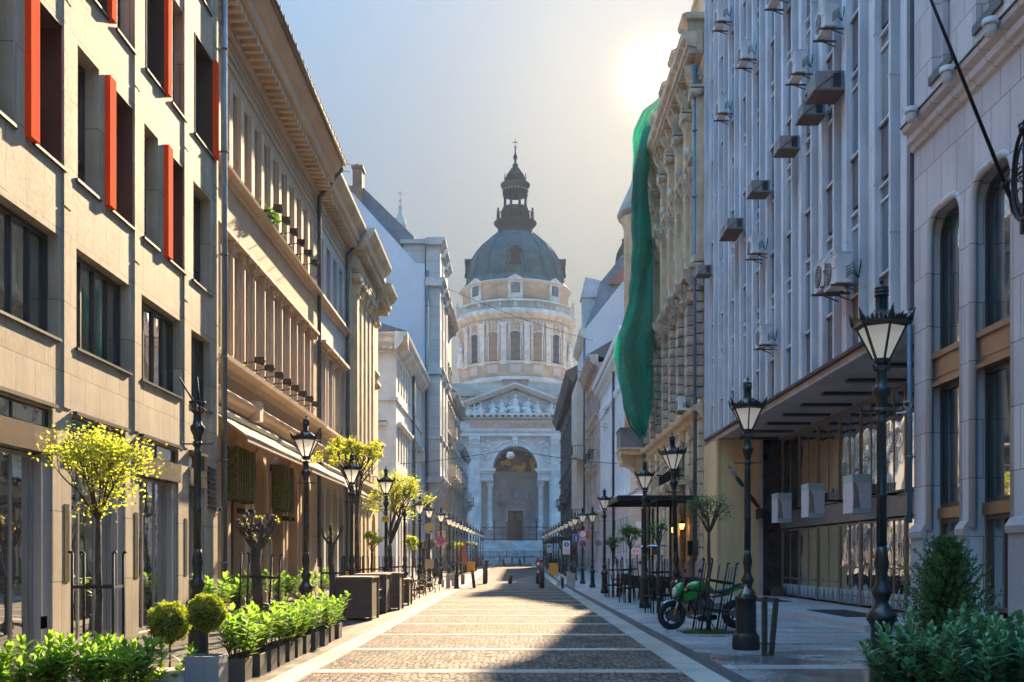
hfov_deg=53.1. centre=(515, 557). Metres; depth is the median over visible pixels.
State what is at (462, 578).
bollard
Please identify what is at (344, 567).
tree guard
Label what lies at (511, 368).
basilica
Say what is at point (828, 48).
window
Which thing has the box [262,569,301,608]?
laurel bush
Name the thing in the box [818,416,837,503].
shop window
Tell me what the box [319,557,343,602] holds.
tree guard
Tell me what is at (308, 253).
floodlight
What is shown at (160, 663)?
laurel bush
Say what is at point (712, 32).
window
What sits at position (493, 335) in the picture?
window
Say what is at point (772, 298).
window
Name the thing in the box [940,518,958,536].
window
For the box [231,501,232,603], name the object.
window
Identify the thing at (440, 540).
road sign
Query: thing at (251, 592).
laurel bush
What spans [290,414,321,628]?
street lamp
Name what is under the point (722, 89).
window
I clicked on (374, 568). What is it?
tree guard
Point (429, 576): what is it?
iron bench
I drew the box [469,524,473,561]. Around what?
street lamp
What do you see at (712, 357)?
window
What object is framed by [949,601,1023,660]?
laurel bush
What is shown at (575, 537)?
road sign
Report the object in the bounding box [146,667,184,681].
planter
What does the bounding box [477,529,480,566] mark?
street lamp
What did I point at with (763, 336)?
air conditioner
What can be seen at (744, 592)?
plastic bottle
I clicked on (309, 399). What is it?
floodlight
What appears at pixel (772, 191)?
window
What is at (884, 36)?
window
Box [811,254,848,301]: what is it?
air conditioner
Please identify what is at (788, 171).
window
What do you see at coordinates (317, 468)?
awning
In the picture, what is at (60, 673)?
laurel bush
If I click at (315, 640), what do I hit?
planter
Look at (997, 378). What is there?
window
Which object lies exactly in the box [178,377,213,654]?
lamp post
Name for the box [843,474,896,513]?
box sign
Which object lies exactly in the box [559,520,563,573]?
street lamp
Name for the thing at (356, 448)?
street tree
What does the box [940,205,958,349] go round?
window
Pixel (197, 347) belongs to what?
window
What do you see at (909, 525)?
shop window
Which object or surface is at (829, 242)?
window
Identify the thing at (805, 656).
pavement
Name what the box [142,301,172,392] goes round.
window
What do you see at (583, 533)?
road sign
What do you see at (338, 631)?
planter
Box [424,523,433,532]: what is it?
road sign
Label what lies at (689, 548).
menu board
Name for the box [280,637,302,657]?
planter
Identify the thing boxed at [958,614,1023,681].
laurel bush
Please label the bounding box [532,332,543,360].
window
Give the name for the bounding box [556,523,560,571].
street lamp
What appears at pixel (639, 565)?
meter box
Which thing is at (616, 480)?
white house
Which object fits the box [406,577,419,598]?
iron bench
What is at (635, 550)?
notice board
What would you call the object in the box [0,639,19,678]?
laurel bush
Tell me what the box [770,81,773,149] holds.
window
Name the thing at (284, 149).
classical building
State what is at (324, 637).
planter
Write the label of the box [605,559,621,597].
tree guard
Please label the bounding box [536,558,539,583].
traffic pillar
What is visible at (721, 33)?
window
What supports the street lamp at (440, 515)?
on the pavement at (178, 648)
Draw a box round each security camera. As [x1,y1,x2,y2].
[217,507,222,514]
[896,401,912,413]
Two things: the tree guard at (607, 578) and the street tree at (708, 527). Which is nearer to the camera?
the street tree at (708, 527)
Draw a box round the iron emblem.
[1011,119,1023,221]
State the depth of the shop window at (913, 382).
25.25 m
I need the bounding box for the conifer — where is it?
[890,528,1003,652]
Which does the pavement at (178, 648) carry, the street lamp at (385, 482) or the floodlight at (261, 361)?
the street lamp at (385, 482)
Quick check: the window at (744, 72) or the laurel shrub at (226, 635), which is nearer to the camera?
the laurel shrub at (226, 635)
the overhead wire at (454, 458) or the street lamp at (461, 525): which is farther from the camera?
the street lamp at (461, 525)
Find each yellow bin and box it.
[466,562,474,572]
[549,563,557,574]
[551,566,558,575]
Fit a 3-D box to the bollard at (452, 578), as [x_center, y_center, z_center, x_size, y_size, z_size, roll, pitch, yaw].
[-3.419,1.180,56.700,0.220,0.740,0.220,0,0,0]
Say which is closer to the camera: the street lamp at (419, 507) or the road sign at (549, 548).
the street lamp at (419, 507)
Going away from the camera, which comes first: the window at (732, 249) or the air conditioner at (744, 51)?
the air conditioner at (744, 51)
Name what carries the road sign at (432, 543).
attached to the street lamp at (429, 510)
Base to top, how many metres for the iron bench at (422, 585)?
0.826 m
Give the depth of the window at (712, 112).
39.02 m
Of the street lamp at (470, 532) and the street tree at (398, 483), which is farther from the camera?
the street lamp at (470, 532)
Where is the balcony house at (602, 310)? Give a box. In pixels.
[571,254,623,569]
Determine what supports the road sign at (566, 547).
on the pavement at (805, 656)
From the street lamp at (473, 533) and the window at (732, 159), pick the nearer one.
the window at (732, 159)
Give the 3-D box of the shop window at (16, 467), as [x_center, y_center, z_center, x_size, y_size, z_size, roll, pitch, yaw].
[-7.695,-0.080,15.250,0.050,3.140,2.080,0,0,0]
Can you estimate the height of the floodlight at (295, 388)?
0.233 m
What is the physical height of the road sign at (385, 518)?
0.190 m
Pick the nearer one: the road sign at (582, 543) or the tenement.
the road sign at (582, 543)
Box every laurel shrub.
[213,607,276,658]
[227,602,260,653]
[239,601,302,645]
[246,604,283,651]
[266,599,313,638]
[268,596,306,645]
[280,595,318,635]
[281,594,325,632]
[296,595,341,630]
[305,592,344,626]
[315,588,349,623]
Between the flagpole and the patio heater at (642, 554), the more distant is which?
the patio heater at (642, 554)
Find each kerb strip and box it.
[266,564,495,681]
[531,564,730,681]
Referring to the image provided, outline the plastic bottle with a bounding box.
[741,584,747,596]
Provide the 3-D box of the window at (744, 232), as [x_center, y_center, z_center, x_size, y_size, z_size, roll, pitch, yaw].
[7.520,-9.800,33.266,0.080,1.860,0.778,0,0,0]
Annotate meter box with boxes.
[635,557,640,574]
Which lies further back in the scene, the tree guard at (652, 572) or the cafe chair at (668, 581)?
the cafe chair at (668, 581)
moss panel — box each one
[227,446,255,514]
[270,464,295,521]
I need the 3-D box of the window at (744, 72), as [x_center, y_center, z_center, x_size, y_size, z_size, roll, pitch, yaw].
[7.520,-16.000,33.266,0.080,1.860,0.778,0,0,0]
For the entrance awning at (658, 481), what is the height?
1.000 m
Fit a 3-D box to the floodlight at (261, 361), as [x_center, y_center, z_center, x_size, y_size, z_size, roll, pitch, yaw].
[-7.455,-5.630,29.293,0.610,0.233,0.255,0,0,0]
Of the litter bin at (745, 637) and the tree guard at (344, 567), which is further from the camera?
the tree guard at (344, 567)
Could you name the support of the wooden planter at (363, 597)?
on the pavement at (178, 648)
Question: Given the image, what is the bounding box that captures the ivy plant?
[259,198,282,224]
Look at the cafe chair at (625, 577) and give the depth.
42.00 m
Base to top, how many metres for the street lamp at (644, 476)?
4.639 m
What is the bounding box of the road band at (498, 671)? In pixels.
[313,582,682,672]
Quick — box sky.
[277,0,693,382]
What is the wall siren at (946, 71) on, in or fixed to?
attached to the bank building at (969, 362)
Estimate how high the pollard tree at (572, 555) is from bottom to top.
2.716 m
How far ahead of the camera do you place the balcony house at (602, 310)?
102.85 m
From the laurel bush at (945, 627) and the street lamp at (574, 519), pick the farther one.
the street lamp at (574, 519)
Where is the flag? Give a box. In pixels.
[728,465,763,518]
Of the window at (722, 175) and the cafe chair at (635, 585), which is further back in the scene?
the cafe chair at (635, 585)
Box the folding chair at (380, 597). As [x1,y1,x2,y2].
[379,583,380,613]
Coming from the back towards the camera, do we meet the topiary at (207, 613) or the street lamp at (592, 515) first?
the street lamp at (592, 515)
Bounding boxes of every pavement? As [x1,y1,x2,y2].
[11,564,489,681]
[545,566,909,681]
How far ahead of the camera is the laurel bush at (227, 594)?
22.38 m
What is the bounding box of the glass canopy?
[608,437,697,593]
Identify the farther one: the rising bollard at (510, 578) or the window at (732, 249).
the rising bollard at (510, 578)
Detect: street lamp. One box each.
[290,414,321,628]
[341,451,362,575]
[376,467,395,571]
[398,485,412,577]
[413,495,425,589]
[424,502,434,586]
[435,508,445,583]
[445,513,453,573]
[451,514,457,572]
[455,517,460,574]
[459,519,464,574]
[463,521,467,572]
[466,523,469,571]
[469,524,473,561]
[471,526,475,561]
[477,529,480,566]
[479,531,482,565]
[482,532,484,564]
[553,524,557,562]
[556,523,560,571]
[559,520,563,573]
[562,518,568,575]
[566,514,572,572]
[570,512,578,579]
[577,506,586,583]
[587,506,597,586]
[597,488,611,592]
[634,459,654,607]
[658,432,686,621]
[728,376,766,596]
[848,277,915,681]
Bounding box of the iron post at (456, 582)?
[453,561,459,588]
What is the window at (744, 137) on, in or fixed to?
in the finned building at (842, 179)
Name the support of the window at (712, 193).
in the finned building at (842, 179)
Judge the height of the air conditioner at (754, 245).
0.714 m
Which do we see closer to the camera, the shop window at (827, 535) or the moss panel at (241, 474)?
the moss panel at (241, 474)
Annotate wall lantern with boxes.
[678,516,688,531]
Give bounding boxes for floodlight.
[244,357,265,365]
[254,364,274,372]
[263,204,282,213]
[264,372,283,379]
[272,216,290,225]
[273,378,291,385]
[280,228,298,236]
[281,385,299,391]
[288,239,305,246]
[289,390,306,397]
[296,249,312,257]
[297,396,313,402]
[303,259,318,266]
[303,401,319,407]
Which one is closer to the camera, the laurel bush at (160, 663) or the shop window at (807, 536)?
the laurel bush at (160, 663)
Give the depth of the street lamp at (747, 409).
17.34 m
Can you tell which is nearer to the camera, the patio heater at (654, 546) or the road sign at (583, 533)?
the patio heater at (654, 546)
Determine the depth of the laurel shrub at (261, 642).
13.99 m
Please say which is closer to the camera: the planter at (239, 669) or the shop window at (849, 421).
the planter at (239, 669)
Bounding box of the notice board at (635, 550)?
[632,549,639,552]
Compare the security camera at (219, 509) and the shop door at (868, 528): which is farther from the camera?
the shop door at (868, 528)
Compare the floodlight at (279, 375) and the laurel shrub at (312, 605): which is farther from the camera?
the floodlight at (279, 375)
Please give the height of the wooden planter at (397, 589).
1.120 m
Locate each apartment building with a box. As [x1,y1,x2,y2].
[435,294,461,570]
[451,389,466,566]
[460,444,473,542]
[552,365,577,567]
[578,340,612,572]
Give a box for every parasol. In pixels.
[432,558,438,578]
[458,537,466,564]
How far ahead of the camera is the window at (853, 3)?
22.83 m
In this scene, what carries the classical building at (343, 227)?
on the ground at (515, 561)
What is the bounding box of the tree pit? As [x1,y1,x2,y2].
[681,631,733,633]
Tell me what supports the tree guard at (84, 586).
on the pavement at (178, 648)
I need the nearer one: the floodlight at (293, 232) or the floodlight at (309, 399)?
the floodlight at (293, 232)
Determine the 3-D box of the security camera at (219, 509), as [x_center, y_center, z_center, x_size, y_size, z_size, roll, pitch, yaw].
[-7.474,-1.172,25.580,0.282,0.177,0.378,0,0,-20]
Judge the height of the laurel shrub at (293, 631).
0.740 m
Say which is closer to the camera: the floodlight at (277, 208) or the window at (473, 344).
the floodlight at (277, 208)
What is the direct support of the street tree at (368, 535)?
on the pavement at (178, 648)
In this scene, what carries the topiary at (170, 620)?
in the planter at (180, 677)
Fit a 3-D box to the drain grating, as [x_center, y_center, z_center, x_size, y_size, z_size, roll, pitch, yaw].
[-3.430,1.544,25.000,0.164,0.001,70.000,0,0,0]
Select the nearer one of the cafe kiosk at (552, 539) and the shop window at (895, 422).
the shop window at (895, 422)
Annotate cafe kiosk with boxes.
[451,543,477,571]
[542,536,571,569]
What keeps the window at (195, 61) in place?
in the modern building at (109, 137)
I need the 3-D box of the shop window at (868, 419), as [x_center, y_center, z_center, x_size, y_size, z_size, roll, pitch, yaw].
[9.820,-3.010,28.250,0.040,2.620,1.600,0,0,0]
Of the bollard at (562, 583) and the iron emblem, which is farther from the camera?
the bollard at (562, 583)
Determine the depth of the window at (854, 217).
22.76 m
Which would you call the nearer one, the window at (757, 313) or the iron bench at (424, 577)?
the window at (757, 313)
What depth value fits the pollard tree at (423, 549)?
57.92 m
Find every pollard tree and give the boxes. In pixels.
[236,512,280,620]
[320,523,344,599]
[417,540,435,584]
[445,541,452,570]
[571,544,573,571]
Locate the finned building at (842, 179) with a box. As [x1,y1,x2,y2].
[703,0,915,632]
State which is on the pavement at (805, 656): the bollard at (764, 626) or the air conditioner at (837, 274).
the bollard at (764, 626)
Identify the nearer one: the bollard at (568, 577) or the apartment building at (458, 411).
the bollard at (568, 577)
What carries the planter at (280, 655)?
on the gutter paving at (269, 675)
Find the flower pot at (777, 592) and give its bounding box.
[768,586,784,595]
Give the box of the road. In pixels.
[298,564,694,681]
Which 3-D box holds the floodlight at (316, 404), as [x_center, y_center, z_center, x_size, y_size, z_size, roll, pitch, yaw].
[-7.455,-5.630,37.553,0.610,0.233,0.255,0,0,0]
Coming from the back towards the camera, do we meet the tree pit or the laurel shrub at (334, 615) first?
the tree pit
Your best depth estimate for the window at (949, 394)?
18.07 m
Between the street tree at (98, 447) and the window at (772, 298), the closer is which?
the street tree at (98, 447)
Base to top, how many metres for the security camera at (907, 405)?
0.177 m
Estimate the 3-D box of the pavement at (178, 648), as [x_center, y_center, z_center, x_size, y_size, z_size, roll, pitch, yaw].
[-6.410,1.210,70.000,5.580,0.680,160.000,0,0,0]
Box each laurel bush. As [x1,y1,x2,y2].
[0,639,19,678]
[0,641,41,681]
[0,646,65,681]
[9,629,80,681]
[29,630,116,681]
[64,638,126,681]
[94,633,165,681]
[117,634,196,681]
[190,571,245,629]
[219,571,249,620]
[234,569,272,614]
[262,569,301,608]
[286,568,319,602]
[299,567,328,600]
[855,620,952,681]
[901,604,1000,681]
[906,619,1014,681]
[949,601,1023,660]
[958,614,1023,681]
[997,621,1023,681]
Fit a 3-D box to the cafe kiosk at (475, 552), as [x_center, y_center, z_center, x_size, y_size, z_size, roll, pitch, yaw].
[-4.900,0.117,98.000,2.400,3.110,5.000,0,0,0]
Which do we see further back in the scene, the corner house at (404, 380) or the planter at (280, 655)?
the corner house at (404, 380)
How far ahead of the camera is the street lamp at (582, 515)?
61.31 m
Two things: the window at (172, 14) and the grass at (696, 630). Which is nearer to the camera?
the grass at (696, 630)
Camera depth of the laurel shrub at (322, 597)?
18.88 m
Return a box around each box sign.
[772,493,800,522]
[801,483,842,517]
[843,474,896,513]
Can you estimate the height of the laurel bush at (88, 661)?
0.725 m
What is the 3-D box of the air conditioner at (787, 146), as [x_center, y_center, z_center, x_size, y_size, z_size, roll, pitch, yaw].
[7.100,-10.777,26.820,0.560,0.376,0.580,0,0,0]
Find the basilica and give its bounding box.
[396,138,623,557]
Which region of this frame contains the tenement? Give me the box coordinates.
[342,164,452,573]
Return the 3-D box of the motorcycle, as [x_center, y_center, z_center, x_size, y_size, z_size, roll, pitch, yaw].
[4.131,0.889,22.428,2.252,1.337,0.813,0,0,-19]
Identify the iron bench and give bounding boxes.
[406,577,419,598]
[410,576,426,595]
[419,574,435,592]
[422,573,439,590]
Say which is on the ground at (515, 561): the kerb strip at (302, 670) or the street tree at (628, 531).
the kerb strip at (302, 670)
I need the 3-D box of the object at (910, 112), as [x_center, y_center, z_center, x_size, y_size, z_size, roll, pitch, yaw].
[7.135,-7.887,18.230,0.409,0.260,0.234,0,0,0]
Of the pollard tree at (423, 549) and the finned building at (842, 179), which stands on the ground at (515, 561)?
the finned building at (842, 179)
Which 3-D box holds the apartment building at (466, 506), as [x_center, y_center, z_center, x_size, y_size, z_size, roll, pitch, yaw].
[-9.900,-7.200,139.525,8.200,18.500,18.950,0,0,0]
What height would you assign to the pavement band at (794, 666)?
0.198 m
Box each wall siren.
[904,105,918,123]
[939,64,955,83]
[982,15,1006,37]
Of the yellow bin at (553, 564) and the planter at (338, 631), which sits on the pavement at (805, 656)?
the yellow bin at (553, 564)
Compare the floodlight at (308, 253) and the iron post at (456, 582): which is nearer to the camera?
the floodlight at (308, 253)
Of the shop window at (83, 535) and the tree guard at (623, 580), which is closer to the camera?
the shop window at (83, 535)
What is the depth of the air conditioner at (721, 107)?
34.91 m
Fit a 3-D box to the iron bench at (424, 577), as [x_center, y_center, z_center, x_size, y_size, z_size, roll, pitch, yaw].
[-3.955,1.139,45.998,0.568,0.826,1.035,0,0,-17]
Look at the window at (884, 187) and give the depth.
20.91 m
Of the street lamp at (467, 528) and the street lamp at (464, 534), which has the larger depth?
the street lamp at (467, 528)
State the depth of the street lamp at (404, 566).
42.95 m
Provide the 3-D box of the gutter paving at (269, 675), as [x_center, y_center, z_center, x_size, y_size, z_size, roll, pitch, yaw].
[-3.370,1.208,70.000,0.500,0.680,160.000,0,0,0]
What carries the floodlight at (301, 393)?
attached to the classical building at (284, 149)
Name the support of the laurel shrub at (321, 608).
in the planter at (315, 640)
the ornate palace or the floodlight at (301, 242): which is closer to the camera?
the floodlight at (301, 242)
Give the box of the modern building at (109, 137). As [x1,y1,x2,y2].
[0,0,227,658]
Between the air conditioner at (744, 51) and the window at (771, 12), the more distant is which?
the air conditioner at (744, 51)
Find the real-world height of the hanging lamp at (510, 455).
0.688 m
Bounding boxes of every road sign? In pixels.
[382,516,388,521]
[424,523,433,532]
[425,539,434,548]
[425,559,433,567]
[436,536,444,544]
[547,544,551,562]
[563,541,569,571]
[572,534,579,540]
[578,548,585,556]
[579,530,586,537]
[580,541,585,546]
[595,540,600,545]
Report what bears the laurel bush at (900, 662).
on the pavement at (805, 656)
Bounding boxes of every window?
[0,204,47,331]
[0,447,32,657]
[71,463,109,643]
[76,256,119,366]
[78,63,84,182]
[117,0,119,28]
[139,477,165,630]
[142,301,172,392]
[144,138,145,235]
[172,14,173,101]
[188,488,192,597]
[191,335,203,407]
[193,193,199,282]
[195,61,195,131]
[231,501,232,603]
[470,335,477,363]
[487,332,498,360]
[509,331,521,359]
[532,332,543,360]
[552,335,560,363]
[711,32,712,80]
[711,112,712,162]
[711,193,712,243]
[711,275,712,324]
[711,357,712,406]
[721,33,722,57]
[721,89,722,142]
[721,175,722,227]
[721,261,722,313]
[721,347,722,398]
[731,0,733,32]
[731,64,733,122]
[731,155,733,211]
[731,245,733,301]
[731,335,733,390]
[743,37,745,98]
[743,132,745,192]
[743,228,745,287]
[743,323,745,381]
[756,8,758,72]
[756,108,758,172]
[756,209,758,271]
[756,310,758,371]
[770,11,773,44]
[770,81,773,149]
[770,188,773,255]
[770,295,773,360]
[782,434,797,509]
[782,529,797,595]
[786,0,790,11]
[786,49,790,123]
[786,163,790,236]
[786,277,790,348]
[799,425,816,506]
[799,527,816,598]
[805,14,809,93]
[805,136,809,213]
[805,258,809,333]
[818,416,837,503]
[818,524,837,601]
[826,34,831,60]
[826,105,831,188]
[826,235,831,317]
[840,407,858,499]
[850,0,857,21]
[850,67,857,160]
[850,209,857,299]
[861,400,876,492]
[879,23,888,126]
[879,177,888,276]
[886,387,903,492]
[907,517,913,594]
[912,382,913,488]
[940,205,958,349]
[940,381,958,507]
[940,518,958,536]
[985,165,1009,327]
[985,360,1009,501]
[985,513,1009,612]
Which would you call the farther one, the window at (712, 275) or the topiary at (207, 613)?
the window at (712, 275)
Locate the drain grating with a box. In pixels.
[246,586,453,681]
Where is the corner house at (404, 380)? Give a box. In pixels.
[378,323,430,576]
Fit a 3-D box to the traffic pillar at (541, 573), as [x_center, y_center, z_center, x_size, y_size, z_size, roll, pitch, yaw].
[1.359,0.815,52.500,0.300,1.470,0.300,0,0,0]
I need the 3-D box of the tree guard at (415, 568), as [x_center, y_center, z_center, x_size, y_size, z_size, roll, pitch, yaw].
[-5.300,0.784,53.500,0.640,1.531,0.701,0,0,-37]
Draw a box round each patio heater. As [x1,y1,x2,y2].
[635,545,649,597]
[646,544,668,599]
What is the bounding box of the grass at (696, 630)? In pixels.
[672,627,734,633]
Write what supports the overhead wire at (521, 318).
attached to the tenement
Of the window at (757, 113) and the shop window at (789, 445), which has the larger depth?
the shop window at (789, 445)
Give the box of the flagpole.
[929,0,1023,234]
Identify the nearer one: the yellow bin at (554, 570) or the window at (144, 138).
the window at (144, 138)
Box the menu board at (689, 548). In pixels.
[687,541,692,555]
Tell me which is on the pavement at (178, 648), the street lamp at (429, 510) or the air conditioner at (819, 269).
the street lamp at (429, 510)
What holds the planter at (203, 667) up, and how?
on the pavement at (178, 648)
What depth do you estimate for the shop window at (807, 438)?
34.42 m
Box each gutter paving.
[248,564,492,681]
[535,564,751,681]
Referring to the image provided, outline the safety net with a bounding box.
[614,97,659,438]
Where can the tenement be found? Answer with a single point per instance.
(417, 278)
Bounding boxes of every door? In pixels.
[508,511,522,540]
[839,522,858,604]
[860,520,875,606]
[887,518,903,610]
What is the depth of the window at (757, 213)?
31.81 m
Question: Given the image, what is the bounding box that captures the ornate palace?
[615,0,705,590]
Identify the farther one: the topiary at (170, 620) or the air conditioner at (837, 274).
the air conditioner at (837, 274)
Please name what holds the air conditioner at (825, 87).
attached to the finned building at (842, 179)
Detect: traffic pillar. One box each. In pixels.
[483,560,488,583]
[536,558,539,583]
[539,560,544,587]
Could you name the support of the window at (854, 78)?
in the finned building at (842, 179)
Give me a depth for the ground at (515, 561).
161.48 m
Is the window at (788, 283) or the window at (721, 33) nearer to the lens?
the window at (788, 283)
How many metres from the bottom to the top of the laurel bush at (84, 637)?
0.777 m
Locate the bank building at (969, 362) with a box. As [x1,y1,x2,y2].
[900,0,1023,637]
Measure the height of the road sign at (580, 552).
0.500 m
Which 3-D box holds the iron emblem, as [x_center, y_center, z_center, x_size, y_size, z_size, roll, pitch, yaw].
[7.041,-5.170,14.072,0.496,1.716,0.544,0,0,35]
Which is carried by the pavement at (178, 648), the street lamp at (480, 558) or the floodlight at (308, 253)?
the street lamp at (480, 558)
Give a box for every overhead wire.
[402,449,508,463]
[448,288,592,340]
[512,449,617,463]
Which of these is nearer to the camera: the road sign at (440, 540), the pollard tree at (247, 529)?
the pollard tree at (247, 529)
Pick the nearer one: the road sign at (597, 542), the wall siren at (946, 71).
the wall siren at (946, 71)
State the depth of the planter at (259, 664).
13.37 m
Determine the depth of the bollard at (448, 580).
52.39 m
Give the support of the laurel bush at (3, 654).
on the pavement at (178, 648)
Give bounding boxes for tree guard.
[68,550,126,675]
[237,552,282,620]
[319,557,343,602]
[342,556,364,575]
[360,556,383,572]
[378,556,399,571]
[392,556,407,577]
[412,558,421,584]
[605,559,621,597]
[615,555,639,602]
[642,555,671,613]
[692,558,738,632]
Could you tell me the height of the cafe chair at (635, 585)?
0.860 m
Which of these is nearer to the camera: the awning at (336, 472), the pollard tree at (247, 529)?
the pollard tree at (247, 529)
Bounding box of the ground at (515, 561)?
[297,558,695,681]
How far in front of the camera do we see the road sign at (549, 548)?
97.00 m
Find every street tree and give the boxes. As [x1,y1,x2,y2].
[28,412,167,646]
[310,428,386,573]
[362,463,436,571]
[362,529,389,571]
[401,533,421,584]
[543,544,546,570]
[602,535,620,596]
[617,522,642,602]
[646,519,670,613]
[680,490,734,629]
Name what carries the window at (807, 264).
in the finned building at (842, 179)
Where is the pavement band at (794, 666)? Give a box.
[568,585,868,668]
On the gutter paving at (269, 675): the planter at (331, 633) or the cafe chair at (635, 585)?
the planter at (331, 633)
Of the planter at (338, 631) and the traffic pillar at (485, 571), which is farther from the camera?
the traffic pillar at (485, 571)
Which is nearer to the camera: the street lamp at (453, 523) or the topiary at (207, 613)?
the topiary at (207, 613)
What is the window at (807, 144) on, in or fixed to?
in the finned building at (842, 179)
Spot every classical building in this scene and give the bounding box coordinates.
[218,0,346,608]
[316,173,366,595]
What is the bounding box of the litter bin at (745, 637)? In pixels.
[732,596,759,650]
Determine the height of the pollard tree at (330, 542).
2.602 m
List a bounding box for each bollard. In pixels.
[446,574,450,587]
[451,573,454,585]
[461,574,464,583]
[471,570,475,587]
[508,574,512,583]
[557,576,561,585]
[561,578,563,588]
[566,571,570,585]
[761,597,767,656]
[768,598,778,655]
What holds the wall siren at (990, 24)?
attached to the bank building at (969, 362)
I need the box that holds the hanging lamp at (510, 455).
[506,449,513,458]
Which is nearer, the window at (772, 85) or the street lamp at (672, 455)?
the street lamp at (672, 455)
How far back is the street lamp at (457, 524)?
77.95 m
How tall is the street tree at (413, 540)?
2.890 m
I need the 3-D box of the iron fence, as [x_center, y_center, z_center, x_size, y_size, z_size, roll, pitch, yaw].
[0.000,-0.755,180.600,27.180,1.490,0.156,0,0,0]
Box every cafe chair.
[614,575,620,595]
[623,575,627,593]
[631,575,640,597]
[648,577,661,600]
[660,577,670,598]
[689,577,704,601]
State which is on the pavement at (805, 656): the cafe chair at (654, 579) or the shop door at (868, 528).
the cafe chair at (654, 579)
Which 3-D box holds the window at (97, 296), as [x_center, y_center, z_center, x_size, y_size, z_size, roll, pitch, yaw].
[-7.710,-4.445,18.700,0.080,1.670,2.380,0,0,0]
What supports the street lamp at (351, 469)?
on the pavement at (178, 648)
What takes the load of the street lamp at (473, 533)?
on the pavement at (178, 648)
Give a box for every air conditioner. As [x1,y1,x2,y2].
[674,396,689,413]
[694,265,711,278]
[712,2,731,34]
[714,95,732,124]
[719,225,738,241]
[723,218,743,234]
[735,39,756,72]
[745,233,767,263]
[746,180,769,199]
[754,324,777,353]
[764,0,788,14]
[773,135,799,157]
[785,49,812,89]
[795,101,824,125]
[805,70,844,104]
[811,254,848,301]
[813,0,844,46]
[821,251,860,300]
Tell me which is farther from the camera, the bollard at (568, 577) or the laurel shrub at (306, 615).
the bollard at (568, 577)
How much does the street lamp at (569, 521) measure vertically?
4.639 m
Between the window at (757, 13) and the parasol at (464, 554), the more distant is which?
the parasol at (464, 554)
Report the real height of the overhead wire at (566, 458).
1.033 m
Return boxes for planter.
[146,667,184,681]
[185,653,227,681]
[228,656,251,681]
[232,652,266,676]
[251,648,276,670]
[262,644,284,666]
[267,641,294,661]
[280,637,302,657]
[296,634,310,653]
[305,631,319,649]
[306,629,328,645]
[315,626,333,642]
[323,623,341,638]
[335,576,378,620]
[354,573,391,612]
[370,572,403,609]
[404,578,412,604]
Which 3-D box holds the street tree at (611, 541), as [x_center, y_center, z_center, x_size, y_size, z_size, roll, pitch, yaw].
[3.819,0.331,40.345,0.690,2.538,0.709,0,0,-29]
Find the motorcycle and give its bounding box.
[657,568,742,629]
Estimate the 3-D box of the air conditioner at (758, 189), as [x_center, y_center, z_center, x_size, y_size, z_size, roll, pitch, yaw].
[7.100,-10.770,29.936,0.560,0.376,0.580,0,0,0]
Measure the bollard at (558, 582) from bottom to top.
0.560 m
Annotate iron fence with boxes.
[471,550,533,557]
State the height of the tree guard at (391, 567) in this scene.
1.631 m
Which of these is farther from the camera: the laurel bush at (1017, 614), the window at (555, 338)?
the window at (555, 338)
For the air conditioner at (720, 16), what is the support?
attached to the finned building at (842, 179)
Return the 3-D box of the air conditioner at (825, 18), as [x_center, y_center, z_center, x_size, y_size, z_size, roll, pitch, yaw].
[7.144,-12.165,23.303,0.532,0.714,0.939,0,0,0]
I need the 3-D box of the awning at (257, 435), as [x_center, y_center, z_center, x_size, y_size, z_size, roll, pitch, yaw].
[-7.451,-3.520,30.000,1.058,1.020,6.960,0,0,0]
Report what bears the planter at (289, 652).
on the gutter paving at (269, 675)
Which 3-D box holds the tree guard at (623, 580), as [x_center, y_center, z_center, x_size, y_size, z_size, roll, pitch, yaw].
[3.918,0.737,35.581,0.651,1.631,0.590,-5,1,-17]
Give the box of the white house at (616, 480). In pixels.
[592,326,642,577]
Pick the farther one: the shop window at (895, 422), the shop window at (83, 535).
the shop window at (895, 422)
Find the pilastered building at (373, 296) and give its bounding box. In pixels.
[346,228,397,575]
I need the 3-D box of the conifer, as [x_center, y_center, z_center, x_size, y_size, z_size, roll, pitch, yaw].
[4.998,0.600,11.977,1.384,1.900,1.432,0,0,0]
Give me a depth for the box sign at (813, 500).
29.80 m
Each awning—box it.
[218,405,302,464]
[276,438,345,485]
[321,462,370,499]
[650,467,678,488]
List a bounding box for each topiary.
[146,599,191,667]
[186,592,227,655]
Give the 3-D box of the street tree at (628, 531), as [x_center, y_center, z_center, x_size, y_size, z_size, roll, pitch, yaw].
[4.002,0.173,35.686,0.909,2.860,1.082,0,0,-14]
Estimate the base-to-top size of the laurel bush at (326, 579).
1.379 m
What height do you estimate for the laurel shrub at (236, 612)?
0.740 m
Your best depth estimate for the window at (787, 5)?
28.22 m
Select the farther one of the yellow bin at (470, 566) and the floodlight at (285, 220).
the yellow bin at (470, 566)
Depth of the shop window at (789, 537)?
36.50 m
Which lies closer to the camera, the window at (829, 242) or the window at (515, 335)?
the window at (829, 242)
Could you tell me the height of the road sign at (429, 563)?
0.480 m
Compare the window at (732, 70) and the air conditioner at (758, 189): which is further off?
the window at (732, 70)
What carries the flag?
attached to the finned building at (842, 179)
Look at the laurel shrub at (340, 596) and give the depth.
19.88 m
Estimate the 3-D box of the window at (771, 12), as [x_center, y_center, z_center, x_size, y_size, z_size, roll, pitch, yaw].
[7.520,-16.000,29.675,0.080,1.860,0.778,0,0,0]
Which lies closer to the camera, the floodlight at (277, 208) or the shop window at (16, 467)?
the shop window at (16, 467)
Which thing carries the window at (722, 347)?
in the finned building at (842, 179)

